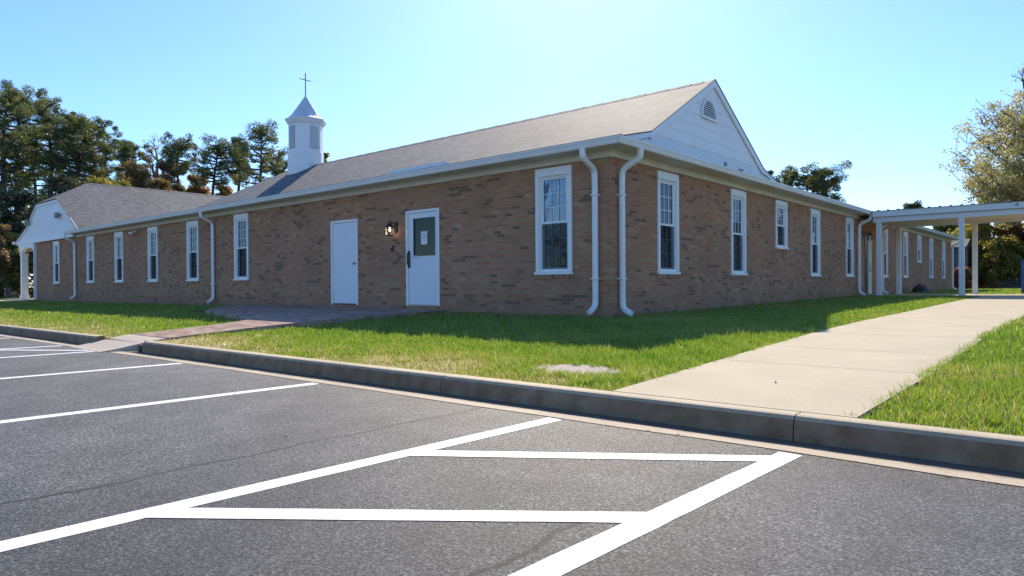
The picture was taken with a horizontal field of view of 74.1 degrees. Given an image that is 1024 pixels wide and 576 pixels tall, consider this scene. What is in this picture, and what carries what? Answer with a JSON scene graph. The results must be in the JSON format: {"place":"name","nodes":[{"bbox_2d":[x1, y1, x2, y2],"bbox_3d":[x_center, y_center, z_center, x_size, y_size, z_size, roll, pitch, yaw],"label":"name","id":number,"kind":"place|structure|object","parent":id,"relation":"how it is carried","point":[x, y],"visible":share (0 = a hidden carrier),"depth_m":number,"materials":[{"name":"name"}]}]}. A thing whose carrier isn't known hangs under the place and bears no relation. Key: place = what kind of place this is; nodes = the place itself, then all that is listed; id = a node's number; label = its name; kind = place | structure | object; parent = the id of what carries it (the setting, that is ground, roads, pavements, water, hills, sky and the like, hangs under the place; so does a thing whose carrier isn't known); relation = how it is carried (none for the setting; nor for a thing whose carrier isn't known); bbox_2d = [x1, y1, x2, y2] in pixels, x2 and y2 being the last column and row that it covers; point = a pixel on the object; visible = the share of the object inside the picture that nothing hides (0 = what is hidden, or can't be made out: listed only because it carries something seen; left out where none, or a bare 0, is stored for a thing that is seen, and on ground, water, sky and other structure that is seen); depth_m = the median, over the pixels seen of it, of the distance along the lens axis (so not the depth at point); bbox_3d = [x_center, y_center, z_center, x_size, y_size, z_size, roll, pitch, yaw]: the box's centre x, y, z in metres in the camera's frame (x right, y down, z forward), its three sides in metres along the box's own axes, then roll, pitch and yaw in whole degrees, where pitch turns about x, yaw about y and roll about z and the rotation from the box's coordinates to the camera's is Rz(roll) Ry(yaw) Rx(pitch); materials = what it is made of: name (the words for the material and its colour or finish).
{"place":"outdoors","nodes":[
{"label":"outdoors","id":0,"kind":"place"},
{"bbox_2d":[131,305,444,340],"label":"brick path","id":1,"kind":"structure","parent":0,"point":[263,317],"depth_m":13.35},
{"bbox_2d":[0,288,1023,435],"bbox_3d":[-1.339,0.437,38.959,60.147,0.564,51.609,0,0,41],"label":"grass","id":2,"kind":"structure","parent":0,"point":[516,346],"depth_m":8.38,"materials":[{"name":"green plant"}]},
{"bbox_2d":[0,224,15,282],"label":"broadleaf tree","id":3,"kind":"object","parent":2,"relation":"on","point":[5,259],"visible":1,"depth_m":43.70,"materials":[{"name":"green plant"}]},
{"bbox_2d":[0,232,33,297],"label":"broadleaf tree","id":4,"kind":"object","parent":2,"relation":"on","point":[12,279],"visible":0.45,"depth_m":45.51,"materials":[{"name":"green plant"}]},
{"bbox_2d":[0,298,36,301],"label":"porch walk","id":5,"kind":"structure","parent":2,"relation":"on","point":[14,300],"depth_m":34.66,"materials":[{"name":"concrete"}]},
{"bbox_2d":[4,221,33,297],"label":"undergrowth","id":6,"kind":"object","parent":2,"relation":"on","point":[31,290],"visible":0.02,"depth_m":48.93,"materials":[{"name":"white plant"}]},
{"bbox_2d":[0,86,40,296],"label":"pine tree","id":7,"kind":"object","parent":2,"relation":"on","point":[10,102],"visible":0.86,"depth_m":51.87,"materials":[{"name":"green plant"}]},
{"bbox_2d":[0,180,42,296],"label":"broadleaf tree","id":8,"kind":"object","parent":2,"relation":"on","point":[10,199],"visible":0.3,"depth_m":47.70,"materials":[{"name":"green plant"}]},
{"bbox_2d":[0,188,51,295],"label":"undergrowth","id":9,"kind":"object","parent":2,"relation":"on","point":[27,208],"visible":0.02,"depth_m":51.75,"materials":[{"name":"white plant"}]},
{"bbox_2d":[0,79,72,294],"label":"pine tree","id":10,"kind":"object","parent":2,"relation":"on","point":[44,130],"visible":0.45,"depth_m":55.74,"materials":[{"name":"green plant"}]},
{"bbox_2d":[11,88,71,197],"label":"pine tree","id":11,"kind":"object","parent":2,"relation":"on","point":[55,109],"visible":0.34,"depth_m":59.00,"materials":[{"name":"green plant"}]},
{"bbox_2d":[26,175,84,219],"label":"broadleaf tree","id":12,"kind":"object","parent":2,"relation":"on","point":[59,185],"visible":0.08,"depth_m":49.49,"materials":[{"name":"green plant"}]},
{"bbox_2d":[39,113,115,184],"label":"pine tree","id":13,"kind":"object","parent":2,"relation":"on","point":[76,128],"visible":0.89,"depth_m":53.63,"materials":[{"name":"green plant"}]},
{"bbox_2d":[51,111,127,183],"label":"pine tree","id":14,"kind":"object","parent":2,"relation":"on","point":[118,144],"visible":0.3,"depth_m":57.24,"materials":[{"name":"green plant"}]},
{"bbox_2d":[84,175,133,186],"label":"broadleaf tree","id":15,"kind":"object","parent":2,"relation":"on","point":[100,180],"visible":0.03,"depth_m":49.02,"materials":[{"name":"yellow plant"}]},
{"bbox_2d":[111,139,152,183],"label":"pine tree","id":16,"kind":"object","parent":2,"relation":"on","point":[128,151],"visible":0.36,"depth_m":65.90,"materials":[{"name":"green plant"}]},
{"bbox_2d":[118,159,156,188],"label":"broadleaf tree","id":17,"kind":"object","parent":2,"relation":"on","point":[136,172],"visible":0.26,"depth_m":54.77,"materials":[{"name":"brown plant"}]},
{"bbox_2d":[135,133,176,181],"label":"bare tree","id":18,"kind":"object","parent":2,"relation":"on","point":[152,169],"visible":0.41,"depth_m":61.35,"materials":[{"name":"grey plant"}]},
{"bbox_2d":[144,177,175,190],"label":"broadleaf tree","id":19,"kind":"object","parent":2,"relation":"on","point":[160,184],"visible":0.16,"depth_m":53.86,"materials":[{"name":"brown plant"}]},
{"bbox_2d":[153,160,185,191],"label":"broadleaf tree","id":20,"kind":"object","parent":2,"relation":"on","point":[167,169],"visible":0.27,"depth_m":57.86,"materials":[{"name":"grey plant"}]},
{"bbox_2d":[152,131,199,189],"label":"pine tree","id":21,"kind":"object","parent":2,"relation":"on","point":[175,148],"visible":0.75,"depth_m":59.05,"materials":[{"name":"green plant"}]},
{"bbox_2d":[185,174,210,194],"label":"broadleaf tree","id":22,"kind":"object","parent":2,"relation":"on","point":[191,188],"visible":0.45,"depth_m":60.99,"materials":[{"name":"brown plant"}]},
{"bbox_2d":[186,133,250,194],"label":"pine tree","id":23,"kind":"object","parent":2,"relation":"on","point":[217,150],"visible":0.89,"depth_m":56.65,"materials":[{"name":"green plant"}]},
{"bbox_2d":[214,185,233,195],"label":"broadleaf tree","id":24,"kind":"object","parent":2,"relation":"on","point":[225,193],"visible":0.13,"depth_m":59.65,"materials":[{"name":"brown plant"}]},
{"bbox_2d":[223,133,257,190],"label":"pine tree","id":25,"kind":"object","parent":2,"relation":"on","point":[245,142],"visible":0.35,"depth_m":57.86,"materials":[{"name":"green plant"}]},
{"bbox_2d":[229,119,288,187],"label":"pine tree","id":26,"kind":"object","parent":2,"relation":"on","point":[261,132],"visible":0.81,"depth_m":52.09,"materials":[{"name":"green plant"}]},
{"bbox_2d":[262,151,287,178],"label":"pine tree","id":27,"kind":"object","parent":2,"relation":"on","point":[274,171],"visible":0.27,"depth_m":59.59,"materials":[{"name":"green plant"}]},
{"bbox_2d":[323,152,329,162],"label":"broadleaf tree","id":28,"kind":"object","parent":2,"relation":"on","point":[326,156],"visible":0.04,"depth_m":74.45,"materials":[{"name":"green plant"}]},
{"bbox_2d":[12,73,958,316],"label":"church building","id":29,"kind":"structure","parent":2,"relation":"on","point":[679,198],"depth_m":16.49,"materials":[{"name":"brick"}]},
{"bbox_2d":[53,241,59,284],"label":"window","id":30,"kind":"structure","parent":29,"relation":"in","point":[56,255],"depth_m":32.69,"materials":[{"name":"white paint"}]},
{"bbox_2d":[54,212,59,217],"bbox_3d":[-21.296,-3.395,31.767,0.280,0.260,0.212,0,0,41],"label":"floodlight","id":31,"kind":"object","parent":29,"relation":"attached to","point":[56,214],"visible":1,"depth_m":31.66,"materials":[{"name":"beige plastic"}]},
{"bbox_2d":[86,236,94,284],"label":"window","id":32,"kind":"structure","parent":29,"relation":"in","point":[90,239],"depth_m":29.58,"materials":[{"name":"white paint"}]},
{"bbox_2d":[114,231,123,283],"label":"window","id":33,"kind":"structure","parent":29,"relation":"in","point":[118,236],"depth_m":27.39,"materials":[{"name":"white paint"}]},
{"bbox_2d":[147,226,158,283],"bbox_3d":[-13.241,-1.202,25.145,0.940,2.105,0.192,0,0,41],"label":"window","id":34,"kind":"structure","parent":29,"relation":"in","point":[152,231],"depth_m":25.19,"materials":[{"name":"white paint"}]},
{"bbox_2d":[186,220,199,282],"bbox_3d":[-10.764,-1.208,22.965,0.940,2.105,0.152,0,0,41],"label":"window","id":35,"kind":"structure","parent":29,"relation":"in","point":[192,227],"depth_m":23.02,"materials":[{"name":"white paint"}]},
{"bbox_2d":[233,213,249,282],"bbox_3d":[-8.251,-1.213,20.780,0.940,2.105,0.152,0,0,41],"label":"window","id":36,"kind":"structure","parent":29,"relation":"in","point":[241,221],"depth_m":20.82,"materials":[{"name":"white paint"}]},
{"bbox_2d":[330,219,357,304],"bbox_3d":[-4.226,-0.650,17.330,1.140,2.150,0.285,0,0,41],"label":"door","id":37,"kind":"structure","parent":29,"relation":"in","point":[344,233],"depth_m":17.29,"materials":[{"name":"white paint"}]},
{"bbox_2d":[385,219,397,235],"bbox_3d":[-2.808,-1.404,15.823,0.176,0.385,0.288,0,0,41],"label":"wall lantern","id":38,"kind":"object","parent":29,"relation":"attached to","point":[389,226],"depth_m":15.83,"materials":[{"name":"black metal"}]},
{"bbox_2d":[405,208,439,305],"bbox_3d":[-1.973,-0.685,15.380,1.120,2.170,0.273,0,0,41],"label":"door","id":39,"kind":"structure","parent":29,"relation":"in","point":[423,271],"depth_m":15.34,"materials":[{"name":"white paint"}]},
{"bbox_2d":[421,231,426,244],"bbox_3d":[-1.983,-1.132,15.324,0.210,0.295,0.004,0,0,41],"label":"paper notice","id":40,"kind":"object","parent":39,"relation":"attached to","point":[423,237],"visible":1,"depth_m":15.34,"materials":[{"name":"grey paper"}]},
{"bbox_2d":[534,165,573,278],"bbox_3d":[0.829,-1.233,12.918,0.940,2.105,0.202,0,0,41],"label":"window","id":41,"kind":"structure","parent":29,"relation":"in","point":[553,242],"depth_m":12.94,"materials":[{"name":"white paint"}]},
{"bbox_2d":[656,170,680,277],"bbox_3d":[3.103,-1.252,13.619,0.152,2.105,0.940,0,0,41],"label":"window","id":42,"kind":"structure","parent":29,"relation":"in","point":[667,183],"depth_m":13.66,"materials":[{"name":"white paint"}]},
{"bbox_2d":[730,188,747,278],"bbox_3d":[5.373,-1.280,16.256,0.185,2.105,0.940,0,0,41],"label":"window","id":43,"kind":"structure","parent":29,"relation":"in","point":[737,198],"depth_m":16.32,"materials":[{"name":"white paint"}]},
{"bbox_2d":[775,200,788,251],"bbox_3d":[7.258,-1.668,18.430,0.192,1.375,0.940,0,0,41],"label":"window","id":44,"kind":"structure","parent":29,"relation":"in","point":[781,207],"depth_m":18.49,"materials":[{"name":"white paint"}]},
{"bbox_2d":[810,208,821,278],"bbox_3d":[9.153,-1.326,20.603,0.185,2.105,0.940,0,0,41],"label":"window","id":45,"kind":"structure","parent":29,"relation":"in","point":[815,262],"depth_m":20.66,"materials":[{"name":"white paint"}]},
{"bbox_2d":[845,217,854,278],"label":"window","id":46,"kind":"structure","parent":29,"relation":"in","point":[849,221],"depth_m":23.49,"materials":[{"name":"white paint"}]},
{"bbox_2d":[864,231,872,240],"bbox_3d":[12.989,-1.922,24.735,0.288,0.385,0.176,0,0,41],"label":"wall lantern","id":47,"kind":"object","parent":29,"relation":"attached to","point":[868,234],"depth_m":24.69,"materials":[{"name":"black metal"}]},
{"bbox_2d":[865,236,872,294],"bbox_3d":[13.226,-0.834,25.296,0.146,2.170,1.000,0,0,41],"label":"door","id":48,"kind":"structure","parent":29,"relation":"in","point":[868,244],"depth_m":25.25,"materials":[{"name":"white metal"}]},
{"bbox_2d":[882,226,888,278],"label":"window","id":49,"kind":"structure","parent":29,"relation":"in","point":[886,276],"depth_m":27.39,"materials":[{"name":"white paint"}]},
{"bbox_2d":[903,231,908,279],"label":"window","id":50,"kind":"structure","parent":29,"relation":"in","point":[905,234],"depth_m":30.17,"materials":[{"name":"white paint"}]},
{"bbox_2d":[917,235,921,263],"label":"window","id":51,"kind":"structure","parent":29,"relation":"in","point":[918,236],"depth_m":32.33,"materials":[{"name":"white paint"}]},
{"bbox_2d":[929,238,933,279],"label":"window","id":52,"kind":"structure","parent":29,"relation":"in","point":[931,277],"depth_m":34.58,"materials":[{"name":"white paint"}]},
{"bbox_2d":[942,241,945,279],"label":"window","id":53,"kind":"structure","parent":29,"relation":"in","point":[943,242],"depth_m":37.40,"materials":[{"name":"white paint"}]},
{"bbox_2d":[27,312,1022,379],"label":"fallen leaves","id":54,"kind":"object","parent":2,"relation":"on","point":[507,327],"visible":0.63,"depth_m":9.46,"materials":[{"name":"brown plant"}]},
{"bbox_2d":[534,364,621,376],"bbox_3d":[0.603,0.732,6.094,1.024,0.022,0.616,0,0,41],"label":"dirt patch","id":55,"kind":"object","parent":2,"relation":"on","point":[583,368],"visible":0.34,"depth_m":6.15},
{"bbox_2d":[768,160,852,202],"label":"pine tree","id":56,"kind":"object","parent":2,"relation":"on","point":[814,181],"visible":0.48,"depth_m":54.12,"materials":[{"name":"green plant"}]},
{"bbox_2d":[902,200,923,208],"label":"pine tree","id":57,"kind":"object","parent":2,"relation":"on","point":[906,205],"visible":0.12,"depth_m":73.81,"materials":[{"name":"green plant"}]},
{"bbox_2d":[911,284,930,292],"bbox_3d":[17.718,0.039,29.438,0.733,0.443,0.822,0,0,41],"label":"garbage sack","id":58,"kind":"object","parent":2,"relation":"on","point":[918,288],"visible":0.83,"depth_m":29.22,"materials":[{"name":"black plastic"}]},
{"bbox_2d":[932,225,958,233],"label":"pine tree","id":59,"kind":"object","parent":2,"relation":"on","point":[942,228],"visible":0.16,"depth_m":61.55,"materials":[{"name":"green plant"}]},
{"bbox_2d":[951,239,971,288],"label":"grey shed","id":60,"kind":"structure","parent":2,"relation":"on","point":[968,247],"depth_m":45.84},
{"bbox_2d":[954,267,971,288],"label":"shrub","id":61,"kind":"object","parent":2,"relation":"on","point":[968,283],"visible":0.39,"depth_m":41.73,"materials":[{"name":"red plant"}]},
{"bbox_2d":[943,229,1008,286],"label":"undergrowth","id":62,"kind":"object","parent":2,"relation":"on","point":[947,232],"depth_m":51.42,"materials":[{"name":"green plant"}]},
{"bbox_2d":[937,88,1023,229],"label":"maple tree","id":63,"kind":"object","parent":2,"relation":"on","point":[1004,186],"visible":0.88,"depth_m":41.29,"materials":[{"name":"green plant"}]},
{"bbox_2d":[965,222,1011,287],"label":"broadleaf tree","id":64,"kind":"object","parent":2,"relation":"on","point":[985,230],"visible":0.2,"depth_m":47.12,"materials":[{"name":"green plant"}]},
{"bbox_2d":[969,247,1011,287],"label":"shrub","id":65,"kind":"object","parent":2,"relation":"on","point":[981,271],"visible":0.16,"depth_m":46.27,"materials":[{"name":"green plant"}]},
{"bbox_2d":[978,234,1023,288],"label":"shrub","id":66,"kind":"object","parent":2,"relation":"on","point":[1003,258],"visible":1,"depth_m":45.02,"materials":[{"name":"green plant"}]},
{"bbox_2d":[989,274,1020,287],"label":"board fence","id":67,"kind":"object","parent":2,"relation":"on","point":[1012,283],"visible":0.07,"depth_m":46.60,"materials":[{"name":"wood"}]},
{"bbox_2d":[996,221,1023,242],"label":"broadleaf tree","id":68,"kind":"object","parent":2,"relation":"on","point":[1014,231],"visible":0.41,"depth_m":46.17,"materials":[{"name":"green plant"}]},
{"bbox_2d":[997,63,1023,133],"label":"bare tree","id":69,"kind":"object","parent":2,"relation":"on","point":[1022,78],"visible":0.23,"depth_m":45.73,"materials":[{"name":"brown plant"}]},
{"bbox_2d":[1016,229,1023,271],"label":"broadleaf tree","id":70,"kind":"object","parent":2,"relation":"on","point":[1019,252],"visible":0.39,"depth_m":45.60,"materials":[{"name":"green plant"}]},
{"bbox_2d":[1021,259,1023,293],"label":"blue sign","id":71,"kind":"object","parent":2,"relation":"on","point":[1022,275],"visible":0.9,"depth_m":25.20,"materials":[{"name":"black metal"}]},
{"bbox_2d":[0,336,1023,575],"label":"parking lot","id":72,"kind":"structure","parent":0,"point":[809,515],"depth_m":3.05,"materials":[{"name":"grey asphalt"}]},
{"bbox_2d":[71,334,165,351],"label":"concrete ramp","id":73,"kind":"structure","parent":72,"relation":"on","point":[112,344],"depth_m":10.21,"materials":[{"name":"beige concrete"}]},
{"bbox_2d":[0,338,802,575],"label":"parking stripe","id":74,"kind":"object","parent":72,"relation":"on","point":[633,525],"visible":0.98,"depth_m":2.79,"materials":[{"name":"white paint"}]},
{"bbox_2d":[0,333,1023,486],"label":"gutter pan","id":75,"kind":"object","parent":72,"relation":"on","point":[967,471],"visible":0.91,"depth_m":4.33,"materials":[{"name":"concrete"}]},
{"bbox_2d":[137,344,142,351],"bbox_3d":[-5.271,0.856,9.708,0.106,0.106,0.120,0,0,41],"label":"drain pipe","id":76,"kind":"object","parent":75,"relation":"on","point":[139,347],"visible":0.4,"depth_m":9.65,"materials":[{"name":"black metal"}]},
{"bbox_2d":[0,0,1023,288],"label":"sky","id":77,"kind":"structure","parent":0,"point":[882,87],"materials":[{"name":"blue"}]},
{"bbox_2d":[614,296,1023,417],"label":"sidewalk","id":78,"kind":"structure","parent":0,"point":[847,369],"depth_m":5.87,"materials":[{"name":"concrete"}]},
{"bbox_2d":[869,294,1023,295],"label":"canopy slab","id":79,"kind":"structure","parent":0,"point":[956,294],"depth_m":23.59,"materials":[{"name":"concrete"}]},
{"bbox_2d":[860,200,1023,295],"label":"walkway canopy","id":80,"kind":"object","parent":79,"relation":"on","point":[962,215],"visible":0.86,"depth_m":23.31,"materials":[{"name":"white painted metal"},{"name":"white paint"}]},
{"label":"ground","id":81,"kind":"structure","parent":0,"visible":0},
{"bbox_2d":[8,131,60,206],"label":"pine tree","id":82,"kind":"object","parent":81,"relation":"on","point":[33,189],"visible":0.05,"depth_m":69.79,"materials":[{"name":"green plant"}]},
{"bbox_2d":[0,324,1023,472],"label":"kerb","id":83,"kind":"structure","parent":81,"relation":"on","point":[982,449],"depth_m":4.47,"materials":[{"name":"concrete"}]}
]}

